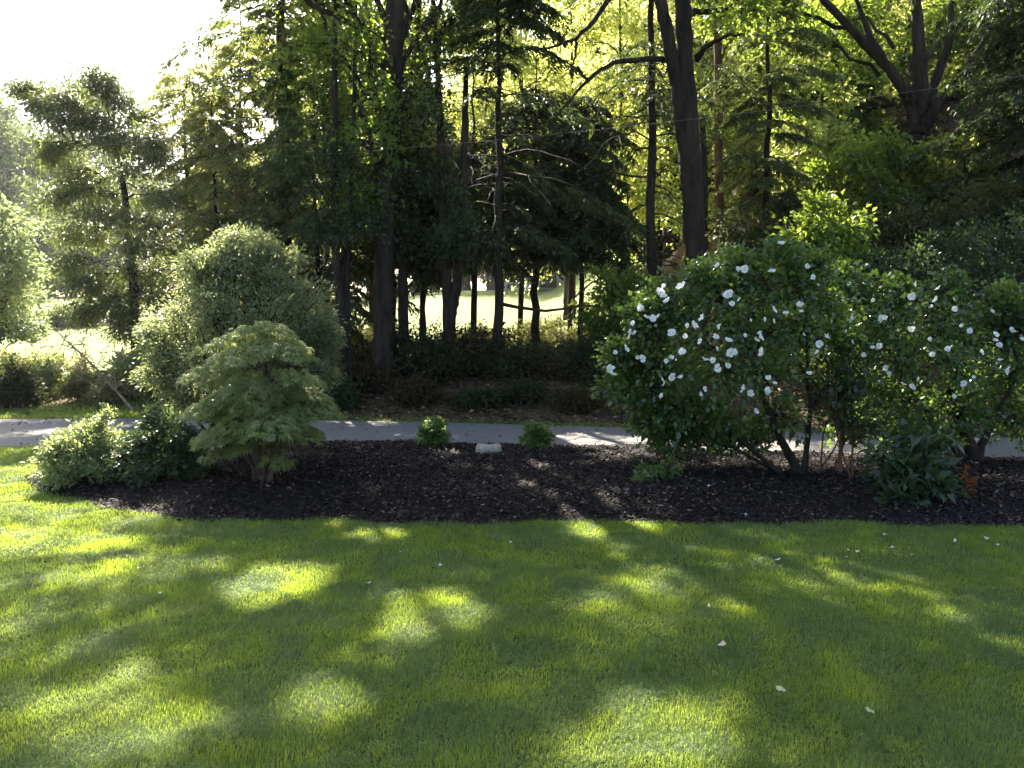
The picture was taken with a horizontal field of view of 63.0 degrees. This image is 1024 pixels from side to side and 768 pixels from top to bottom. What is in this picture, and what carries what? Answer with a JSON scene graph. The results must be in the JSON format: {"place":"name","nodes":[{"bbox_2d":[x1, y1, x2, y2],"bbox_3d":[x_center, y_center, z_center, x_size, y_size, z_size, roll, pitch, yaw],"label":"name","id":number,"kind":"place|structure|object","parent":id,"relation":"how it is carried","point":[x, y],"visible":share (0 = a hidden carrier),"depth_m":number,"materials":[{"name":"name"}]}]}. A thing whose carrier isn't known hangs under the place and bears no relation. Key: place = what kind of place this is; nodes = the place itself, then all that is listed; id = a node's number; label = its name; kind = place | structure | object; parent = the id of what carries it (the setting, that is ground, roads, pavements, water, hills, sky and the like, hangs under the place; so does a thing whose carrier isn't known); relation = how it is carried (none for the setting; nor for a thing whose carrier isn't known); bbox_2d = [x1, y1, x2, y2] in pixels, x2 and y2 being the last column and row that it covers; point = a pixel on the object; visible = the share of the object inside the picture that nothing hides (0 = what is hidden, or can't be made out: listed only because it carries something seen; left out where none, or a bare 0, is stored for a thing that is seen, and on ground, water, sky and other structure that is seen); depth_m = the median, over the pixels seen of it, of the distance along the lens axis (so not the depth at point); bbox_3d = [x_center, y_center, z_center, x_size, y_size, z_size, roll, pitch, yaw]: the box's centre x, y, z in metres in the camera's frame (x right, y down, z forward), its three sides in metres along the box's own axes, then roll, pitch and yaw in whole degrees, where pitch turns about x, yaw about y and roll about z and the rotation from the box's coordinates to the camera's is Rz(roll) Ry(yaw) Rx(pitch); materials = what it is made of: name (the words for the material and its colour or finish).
{"place":"outdoors","nodes":[
{"label":"outdoors","id":0,"kind":"place"},
{"bbox_2d":[0,267,677,369],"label":"lawn","id":1,"kind":"structure","parent":0,"point":[551,299],"depth_m":43.55,"materials":[{"name":"green plant"}]},
{"bbox_2d":[0,192,60,349],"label":"edge tree","id":2,"kind":"object","parent":1,"relation":"on","point":[17,283],"visible":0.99,"depth_m":25.60,"materials":[{"name":"green plant"}]},
{"bbox_2d":[0,0,771,296],"label":"sky","id":3,"kind":"structure","parent":0,"point":[36,36],"materials":[{"name":"white"}]},
{"bbox_2d":[0,391,1023,767],"bbox_3d":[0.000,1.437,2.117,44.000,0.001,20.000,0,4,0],"label":"lawn","id":4,"kind":"structure","parent":0,"point":[556,702],"depth_m":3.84,"materials":[{"name":"green plant"}]},
{"bbox_2d":[18,438,1023,529],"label":"mulch bed","id":5,"kind":"object","parent":4,"relation":"on","point":[776,511],"visible":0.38,"depth_m":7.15,"materials":[{"name":"black wood"}]},
{"bbox_2d":[21,402,128,490],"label":"pale azalea","id":6,"kind":"object","parent":5,"relation":"on","point":[69,455],"visible":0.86,"depth_m":7.78,"materials":[{"name":"green plant"}]},
{"bbox_2d":[97,401,227,488],"bbox_3d":[-3.332,0.612,7.903,1.137,0.879,1.217,0,4,0],"label":"dark azalea","id":7,"kind":"object","parent":5,"relation":"on","point":[154,449],"visible":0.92,"depth_m":7.71,"materials":[{"name":"green plant"}]},
{"bbox_2d":[121,219,350,458],"bbox_3d":[-2.971,-0.429,9.182,2.242,2.780,1.803,3,5,31],"label":"rounded shrub","id":8,"kind":"object","parent":5,"relation":"on","point":[217,305],"visible":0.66,"depth_m":8.98,"materials":[{"name":"green plant"}]},
{"bbox_2d":[174,320,348,481],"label":"lace leaf maple","id":9,"kind":"object","parent":5,"relation":"on","point":[258,408],"visible":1,"depth_m":7.34,"materials":[{"name":"green plant"}]},
{"bbox_2d":[413,415,453,447],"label":"young shrub","id":10,"kind":"object","parent":5,"relation":"on","point":[433,431],"visible":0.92,"depth_m":9.72,"materials":[{"name":"green plant"}]},
{"bbox_2d":[517,419,556,450],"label":"young shrub","id":11,"kind":"object","parent":5,"relation":"on","point":[537,434],"visible":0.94,"depth_m":9.57,"materials":[{"name":"green plant"}]},
{"bbox_2d":[630,452,699,482],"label":"weedy plant","id":12,"kind":"object","parent":5,"relation":"on","point":[645,472],"visible":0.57,"depth_m":7.72,"materials":[{"name":"green plant"}]},
{"bbox_2d":[587,231,883,474],"bbox_3d":[2.106,-0.216,8.127,2.889,2.552,2.071,-2,5,-21],"label":"white hibiscus","id":13,"kind":"object","parent":5,"relation":"on","point":[659,422],"visible":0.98,"depth_m":8.00,"materials":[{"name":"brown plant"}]},
{"bbox_2d":[789,332,891,478],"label":"sapling","id":14,"kind":"object","parent":5,"relation":"on","point":[840,419],"visible":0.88,"depth_m":8.04,"materials":[{"name":"green plant"}]},
{"bbox_2d":[855,409,973,507],"bbox_3d":[3.436,0.702,7.174,1.022,0.958,0.910,0,4,0],"label":"broad leaved shrub","id":15,"kind":"object","parent":5,"relation":"on","point":[916,457],"visible":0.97,"depth_m":7.04,"materials":[{"name":"green plant"}]},
{"bbox_2d":[810,256,1023,462],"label":"white hibiscus","id":16,"kind":"object","parent":5,"relation":"on","point":[1002,322],"visible":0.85,"depth_m":8.65,"materials":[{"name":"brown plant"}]},
{"bbox_2d":[0,82,1023,456],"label":"ground","id":17,"kind":"structure","parent":0,"point":[900,116],"depth_m":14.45,"materials":[{"name":"green plant"}]},
{"bbox_2d":[0,89,49,257],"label":"tree","id":18,"kind":"object","parent":17,"relation":"on","point":[7,110],"visible":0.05,"depth_m":75.67,"materials":[{"name":"green plant"}]},
{"bbox_2d":[0,351,57,408],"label":"scrub bush","id":19,"kind":"object","parent":17,"relation":"on","point":[19,385],"visible":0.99,"depth_m":14.49,"materials":[{"name":"green plant"}]},
{"bbox_2d":[0,113,81,296],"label":"tree","id":20,"kind":"object","parent":17,"relation":"on","point":[10,190],"visible":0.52,"depth_m":64.49,"materials":[{"name":"green plant"}]},
{"bbox_2d":[23,347,73,397],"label":"scrub bush","id":21,"kind":"object","parent":17,"relation":"on","point":[43,365],"visible":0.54,"depth_m":16.07,"materials":[{"name":"green plant"}]},
{"bbox_2d":[19,177,94,296],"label":"tree","id":22,"kind":"object","parent":17,"relation":"on","point":[38,188],"visible":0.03,"depth_m":74.64,"materials":[{"name":"green plant"}]},
{"bbox_2d":[50,365,101,401],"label":"scrub bush","id":23,"kind":"object","parent":17,"relation":"on","point":[76,390],"visible":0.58,"depth_m":14.98,"materials":[{"name":"green plant"}]},
{"bbox_2d":[34,302,136,412],"bbox_3d":[-7.308,-0.460,14.231,1.550,1.904,1.647,-2,5,-28],"label":"fallen branch","id":24,"kind":"object","parent":17,"relation":"on","point":[93,366],"visible":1,"depth_m":14.20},
{"bbox_2d":[57,175,126,290],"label":"tree","id":25,"kind":"object","parent":17,"relation":"on","point":[102,258],"visible":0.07,"depth_m":75.54,"materials":[{"name":"green plant"}]},
{"bbox_2d":[42,137,153,259],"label":"tree","id":26,"kind":"object","parent":17,"relation":"on","point":[96,161],"visible":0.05,"depth_m":85.22,"materials":[{"name":"green plant"}]},
{"bbox_2d":[0,57,217,354],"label":"hemlock tree","id":27,"kind":"object","parent":17,"relation":"on","point":[65,106],"visible":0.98,"depth_m":16.36,"materials":[{"name":"green plant"}]},
{"bbox_2d":[80,367,141,405],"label":"scrub bush","id":28,"kind":"object","parent":17,"relation":"on","point":[111,393],"visible":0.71,"depth_m":14.62,"materials":[{"name":"green plant"}]},
{"bbox_2d":[102,337,152,381],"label":"scrub bush","id":29,"kind":"object","parent":17,"relation":"on","point":[128,361],"visible":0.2,"depth_m":15.27,"materials":[{"name":"green plant"}]},
{"bbox_2d":[68,65,279,371],"bbox_3d":[-6.946,-3.521,18.039,4.806,6.708,4.849,-3,5,-36],"label":"hemlock tree","id":30,"kind":"object","parent":17,"relation":"on","point":[163,83],"visible":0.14,"depth_m":17.63,"materials":[{"name":"green plant"}]},
{"bbox_2d":[115,91,311,363],"bbox_3d":[-6.120,-3.091,16.961,3.954,5.607,4.014,0,4,0],"label":"hemlock tree","id":31,"kind":"object","parent":17,"relation":"on","point":[221,142],"visible":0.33,"depth_m":16.57,"materials":[{"name":"green plant"}]},
{"bbox_2d":[140,8,334,340],"bbox_3d":[-6.270,-4.510,18.941,4.532,8.204,4.549,0,4,0],"label":"hemlock tree","id":32,"kind":"object","parent":17,"relation":"on","point":[220,65],"visible":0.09,"depth_m":18.70,"materials":[{"name":"green plant"}]},
{"bbox_2d":[155,0,377,322],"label":"hemlock tree","id":33,"kind":"object","parent":17,"relation":"on","point":[258,32],"visible":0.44,"depth_m":16.13,"materials":[{"name":"green plant"}]},
{"bbox_2d":[203,24,424,350],"bbox_3d":[-3.772,-3.616,16.100,3.552,6.607,3.773,4,6,40],"label":"hemlock tree","id":34,"kind":"object","parent":17,"relation":"on","point":[270,206],"visible":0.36,"depth_m":15.69,"materials":[{"name":"green plant"}]},
{"bbox_2d":[259,0,400,390],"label":"thin tree","id":35,"kind":"object","parent":17,"relation":"on","point":[341,230],"visible":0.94,"depth_m":14.19,"materials":[{"name":"green plant"}]},
{"bbox_2d":[313,371,365,412],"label":"undergrowth shrub","id":36,"kind":"object","parent":17,"relation":"on","point":[341,395],"visible":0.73,"depth_m":14.03,"materials":[{"name":"green plant"}]},
{"bbox_2d":[348,352,404,397],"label":"undergrowth shrub","id":37,"kind":"object","parent":17,"relation":"on","point":[366,374],"visible":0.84,"depth_m":14.76,"materials":[{"name":"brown plant"}]},
{"bbox_2d":[289,3,488,358],"bbox_3d":[-2.556,-4.116,17.373,4.520,7.407,4.697,0,4,0],"label":"hemlock tree","id":38,"kind":"object","parent":17,"relation":"on","point":[427,275],"visible":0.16,"depth_m":16.34,"materials":[{"name":"green plant"}]},
{"bbox_2d":[253,0,529,392],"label":"tree","id":39,"kind":"object","parent":17,"relation":"on","point":[387,105],"visible":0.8,"depth_m":14.58,"materials":[{"name":"green plant"}]},
{"bbox_2d":[324,0,473,376],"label":"slim tree","id":40,"kind":"object","parent":17,"relation":"on","point":[403,246],"visible":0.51,"depth_m":15.15,"materials":[{"name":"green plant"}]},
{"bbox_2d":[357,315,462,384],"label":"undergrowth shrub","id":41,"kind":"object","parent":17,"relation":"on","point":[406,350],"visible":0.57,"depth_m":14.97,"materials":[{"name":"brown plant"}]},
{"bbox_2d":[381,366,451,408],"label":"undergrowth shrub","id":42,"kind":"object","parent":17,"relation":"on","point":[422,391],"visible":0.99,"depth_m":14.12,"materials":[{"name":"green plant"}]},
{"bbox_2d":[352,0,493,337],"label":"backlit tree","id":43,"kind":"object","parent":17,"relation":"on","point":[451,101],"visible":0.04,"depth_m":22.54,"materials":[{"name":"green plant"}]},
{"bbox_2d":[352,36,521,339],"bbox_3d":[-1.744,-3.671,16.791,3.896,6.607,3.745,0,4,0],"label":"hemlock tree","id":44,"kind":"object","parent":17,"relation":"on","point":[448,141],"visible":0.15,"depth_m":16.17,"materials":[{"name":"green plant"}]},
{"bbox_2d":[387,326,487,384],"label":"undergrowth shrub","id":45,"kind":"object","parent":17,"relation":"on","point":[452,370],"visible":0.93,"depth_m":14.87,"materials":[{"name":"green plant"}]},
{"bbox_2d":[396,0,517,377],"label":"twin stem tree","id":46,"kind":"object","parent":17,"relation":"on","point":[457,250],"visible":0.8,"depth_m":15.08,"materials":[{"name":"green plant"}]},
{"bbox_2d":[372,22,573,329],"bbox_3d":[-0.732,-3.904,17.231,4.203,7.008,3.458,4,6,41],"label":"hemlock tree","id":47,"kind":"object","parent":17,"relation":"on","point":[476,165],"visible":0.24,"depth_m":16.90,"materials":[{"name":"green plant"}]},
{"bbox_2d":[422,319,527,379],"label":"undergrowth shrub","id":48,"kind":"object","parent":17,"relation":"on","point":[473,340],"visible":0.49,"depth_m":15.23,"materials":[{"name":"green plant"}]},
{"bbox_2d":[447,381,509,413],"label":"undergrowth shrub","id":49,"kind":"object","parent":17,"relation":"on","point":[475,398],"visible":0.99,"depth_m":13.78,"materials":[{"name":"green plant"}]},
{"bbox_2d":[441,36,535,289],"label":"bright tree","id":50,"kind":"object","parent":17,"relation":"on","point":[490,285],"visible":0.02,"depth_m":75.90,"materials":[{"name":"green plant"}]},
{"bbox_2d":[441,18,539,324],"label":"backlit tree","id":51,"kind":"object","parent":17,"relation":"on","point":[479,82],"visible":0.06,"depth_m":24.25,"materials":[{"name":"green plant"}]},
{"bbox_2d":[457,317,537,355],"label":"undergrowth shrub","id":52,"kind":"object","parent":17,"relation":"on","point":[504,330],"visible":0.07,"depth_m":16.18,"materials":[{"name":"green plant"}]},
{"bbox_2d":[462,337,540,378],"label":"undergrowth shrub","id":53,"kind":"object","parent":17,"relation":"on","point":[496,368],"visible":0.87,"depth_m":15.00,"materials":[{"name":"green plant"}]},
{"bbox_2d":[394,0,640,347],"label":"hemlock tree","id":54,"kind":"object","parent":17,"relation":"on","point":[515,17],"visible":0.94,"depth_m":14.95,"materials":[{"name":"green plant"}]},
{"bbox_2d":[487,316,558,349],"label":"weed clump","id":55,"kind":"object","parent":17,"relation":"on","point":[522,333],"visible":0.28,"depth_m":19.71,"materials":[{"name":"plant"}]},
{"bbox_2d":[491,370,555,407],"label":"undergrowth shrub","id":56,"kind":"object","parent":17,"relation":"on","point":[519,390],"visible":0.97,"depth_m":13.90,"materials":[{"name":"green plant"}]},
{"bbox_2d":[482,338,568,375],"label":"undergrowth shrub","id":57,"kind":"object","parent":17,"relation":"on","point":[539,349],"visible":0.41,"depth_m":15.13,"materials":[{"name":"green plant"}]},
{"bbox_2d":[443,0,631,336],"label":"backlit tree","id":58,"kind":"object","parent":17,"relation":"on","point":[557,81],"visible":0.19,"depth_m":21.70,"materials":[{"name":"green plant"}]},
{"bbox_2d":[451,58,636,349],"bbox_3d":[0.392,-3.641,17.708,4.519,6.405,4.314,0,4,0],"label":"hemlock tree","id":59,"kind":"object","parent":17,"relation":"on","point":[536,115],"visible":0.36,"depth_m":17.14,"materials":[{"name":"green plant"}]},
{"bbox_2d":[520,348,587,382],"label":"undergrowth shrub","id":60,"kind":"object","parent":17,"relation":"on","point":[549,366],"visible":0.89,"depth_m":14.76,"materials":[{"name":"green plant"}]},
{"bbox_2d":[524,313,583,347],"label":"weed clump","id":61,"kind":"object","parent":17,"relation":"on","point":[561,334],"visible":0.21,"depth_m":20.96,"materials":[{"name":"plant"}]},
{"bbox_2d":[489,43,640,320],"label":"bright tree","id":62,"kind":"object","parent":17,"relation":"on","point":[565,295],"depth_m":39.61,"materials":[{"name":"green plant"}]},
{"bbox_2d":[539,379,612,415],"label":"undergrowth shrub","id":63,"kind":"object","parent":17,"relation":"on","point":[574,400],"visible":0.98,"depth_m":13.42,"materials":[{"name":"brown plant"}]},
{"bbox_2d":[542,330,610,379],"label":"undergrowth shrub","id":64,"kind":"object","parent":17,"relation":"on","point":[578,351],"visible":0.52,"depth_m":14.69,"materials":[{"name":"green plant"}]},
{"bbox_2d":[502,0,657,332],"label":"backlit tree","id":65,"kind":"object","parent":17,"relation":"on","point":[590,85],"visible":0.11,"depth_m":23.80,"materials":[{"name":"green plant"}]},
{"bbox_2d":[501,92,664,344],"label":"hemlock tree","id":66,"kind":"object","parent":17,"relation":"on","point":[602,188],"visible":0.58,"depth_m":16.78,"materials":[{"name":"green plant"}]},
{"bbox_2d":[569,355,654,390],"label":"undergrowth shrub","id":67,"kind":"object","parent":17,"relation":"on","point":[591,371],"visible":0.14,"depth_m":14.11,"materials":[{"name":"green plant"}]},
{"bbox_2d":[571,260,660,367],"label":"slope bush","id":68,"kind":"object","parent":17,"relation":"on","point":[615,292],"visible":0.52,"depth_m":14.78,"materials":[{"name":"green plant"}]},
{"bbox_2d":[548,0,695,283],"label":"backlit tree","id":69,"kind":"object","parent":17,"relation":"on","point":[634,29],"visible":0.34,"depth_m":23.03,"materials":[{"name":"green plant"}]},
{"bbox_2d":[568,150,684,313],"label":"understory tree","id":70,"kind":"object","parent":17,"relation":"on","point":[638,198],"visible":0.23,"depth_m":20.81,"materials":[{"name":"green plant"}]},
{"bbox_2d":[533,0,724,282],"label":"bright tree","id":71,"kind":"object","parent":17,"relation":"on","point":[591,57],"visible":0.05,"depth_m":31.26,"materials":[{"name":"green plant"}]},
{"bbox_2d":[504,0,774,354],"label":"dying conifer","id":72,"kind":"object","parent":17,"relation":"on","point":[650,96],"visible":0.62,"depth_m":16.17,"materials":[{"name":"green plant"}]},
{"bbox_2d":[567,1,744,259],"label":"bright tree","id":73,"kind":"object","parent":17,"relation":"on","point":[665,256],"depth_m":33.29,"materials":[{"name":"green plant"}]},
{"bbox_2d":[576,0,759,278],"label":"bright tree","id":74,"kind":"object","parent":17,"relation":"on","point":[710,176],"visible":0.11,"depth_m":27.73,"materials":[{"name":"green plant"}]},
{"bbox_2d":[534,0,812,370],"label":"forked tree","id":75,"kind":"object","parent":17,"relation":"on","point":[678,59],"visible":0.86,"depth_m":14.48,"materials":[{"name":"brown plant"}]},
{"bbox_2d":[623,0,781,225],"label":"bright tree","id":76,"kind":"object","parent":17,"relation":"on","point":[675,175],"visible":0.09,"depth_m":29.00,"materials":[{"name":"green plant"}]},
{"bbox_2d":[655,102,752,239],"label":"understory tree","id":77,"kind":"object","parent":17,"relation":"on","point":[730,145],"visible":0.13,"depth_m":23.51,"materials":[{"name":"green plant"}]},
{"bbox_2d":[700,118,708,256],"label":"dead tree","id":78,"kind":"object","parent":17,"relation":"on","point":[704,161],"visible":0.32,"depth_m":20.59,"materials":[{"name":"brown plant"}]},
{"bbox_2d":[674,0,778,254],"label":"thin tree","id":79,"kind":"object","parent":17,"relation":"on","point":[719,49],"visible":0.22,"depth_m":21.49,"materials":[{"name":"green plant"}]},
{"bbox_2d":[699,14,820,198],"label":"bright tree","id":80,"kind":"object","parent":17,"relation":"on","point":[754,192],"visible":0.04,"depth_m":26.26,"materials":[{"name":"green plant"}]},
{"bbox_2d":[705,178,826,354],"bbox_3d":[4.700,-2.223,15.794,2.607,3.440,1.744,0,4,0],"label":"dark shrub","id":81,"kind":"object","parent":17,"relation":"on","point":[737,235],"visible":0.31,"depth_m":15.81,"materials":[{"name":"green plant"}]},
{"bbox_2d":[683,0,849,333],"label":"hemlock tree","id":82,"kind":"object","parent":17,"relation":"on","point":[785,170],"visible":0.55,"depth_m":16.46,"materials":[{"name":"green plant"}]},
{"bbox_2d":[758,109,869,238],"bbox_3d":[6.789,-4.575,18.709,2.576,3.341,1.563,-1,5,-18],"label":"slope bush","id":83,"kind":"object","parent":17,"relation":"on","point":[806,153],"visible":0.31,"depth_m":18.53,"materials":[{"name":"green plant"}]},
{"bbox_2d":[757,182,891,416],"bbox_3d":[4.685,-1.266,12.640,2.103,3.567,1.316,0,4,0],"label":"slope bush","id":84,"kind":"object","parent":17,"relation":"on","point":[829,229],"visible":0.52,"depth_m":12.52,"materials":[{"name":"green plant"}]},
{"bbox_2d":[762,46,886,202],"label":"understory tree","id":85,"kind":"object","parent":17,"relation":"on","point":[846,102],"visible":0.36,"depth_m":18.89,"materials":[{"name":"green plant"}]},
{"bbox_2d":[755,0,903,102],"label":"bright tree","id":86,"kind":"object","parent":17,"relation":"on","point":[832,59],"visible":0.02,"depth_m":25.15,"materials":[{"name":"green plant"}]},
{"bbox_2d":[697,0,1023,169],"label":"spreading maple","id":87,"kind":"object","parent":17,"relation":"on","point":[924,108],"visible":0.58,"depth_m":19.94,"materials":[{"name":"green plant"}]},
{"bbox_2d":[823,131,940,240],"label":"understory tree","id":88,"kind":"object","parent":17,"relation":"on","point":[875,205],"visible":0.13,"depth_m":17.74,"materials":[{"name":"green plant"}]},
{"bbox_2d":[838,0,938,98],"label":"understory tree","id":89,"kind":"object","parent":17,"relation":"on","point":[889,7],"visible":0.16,"depth_m":21.48,"materials":[{"name":"green plant"}]},
{"bbox_2d":[799,109,998,235],"bbox_3d":[8.065,-4.286,17.111,4.263,2.687,2.053,0,4,0],"label":"slope bush","id":90,"kind":"object","parent":17,"relation":"on","point":[860,167],"visible":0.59,"depth_m":17.06,"materials":[{"name":"green plant"}]},
{"bbox_2d":[850,0,971,102],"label":"bright tree","id":91,"kind":"object","parent":17,"relation":"on","point":[901,15],"visible":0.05,"depth_m":27.05,"materials":[{"name":"green plant"}]},
{"bbox_2d":[841,196,1023,422],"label":"shrub","id":92,"kind":"object","parent":17,"relation":"on","point":[1010,252],"visible":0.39,"depth_m":11.94,"materials":[{"name":"green plant"}]},
{"bbox_2d":[851,169,1023,335],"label":"dark shrub","id":93,"kind":"object","parent":17,"relation":"on","point":[893,235],"visible":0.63,"depth_m":14.22,"materials":[{"name":"green plant"}]},
{"bbox_2d":[884,0,1023,241],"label":"hemlock tree","id":94,"kind":"object","parent":17,"relation":"on","point":[1003,106],"visible":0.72,"depth_m":15.77,"materials":[{"name":"green plant"}]},
{"bbox_2d":[900,118,1021,228],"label":"understory tree","id":95,"kind":"object","parent":17,"relation":"on","point":[952,170],"visible":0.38,"depth_m":16.62,"materials":[{"name":"green plant"}]},
{"bbox_2d":[924,0,1014,84],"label":"thin tree","id":96,"kind":"object","parent":17,"relation":"on","point":[961,4],"visible":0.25,"depth_m":20.40,"materials":[{"name":"green plant"}]},
{"bbox_2d":[0,419,1023,458],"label":"path","id":97,"kind":"structure","parent":0,"point":[358,430],"depth_m":11.53,"materials":[{"name":"concrete"}]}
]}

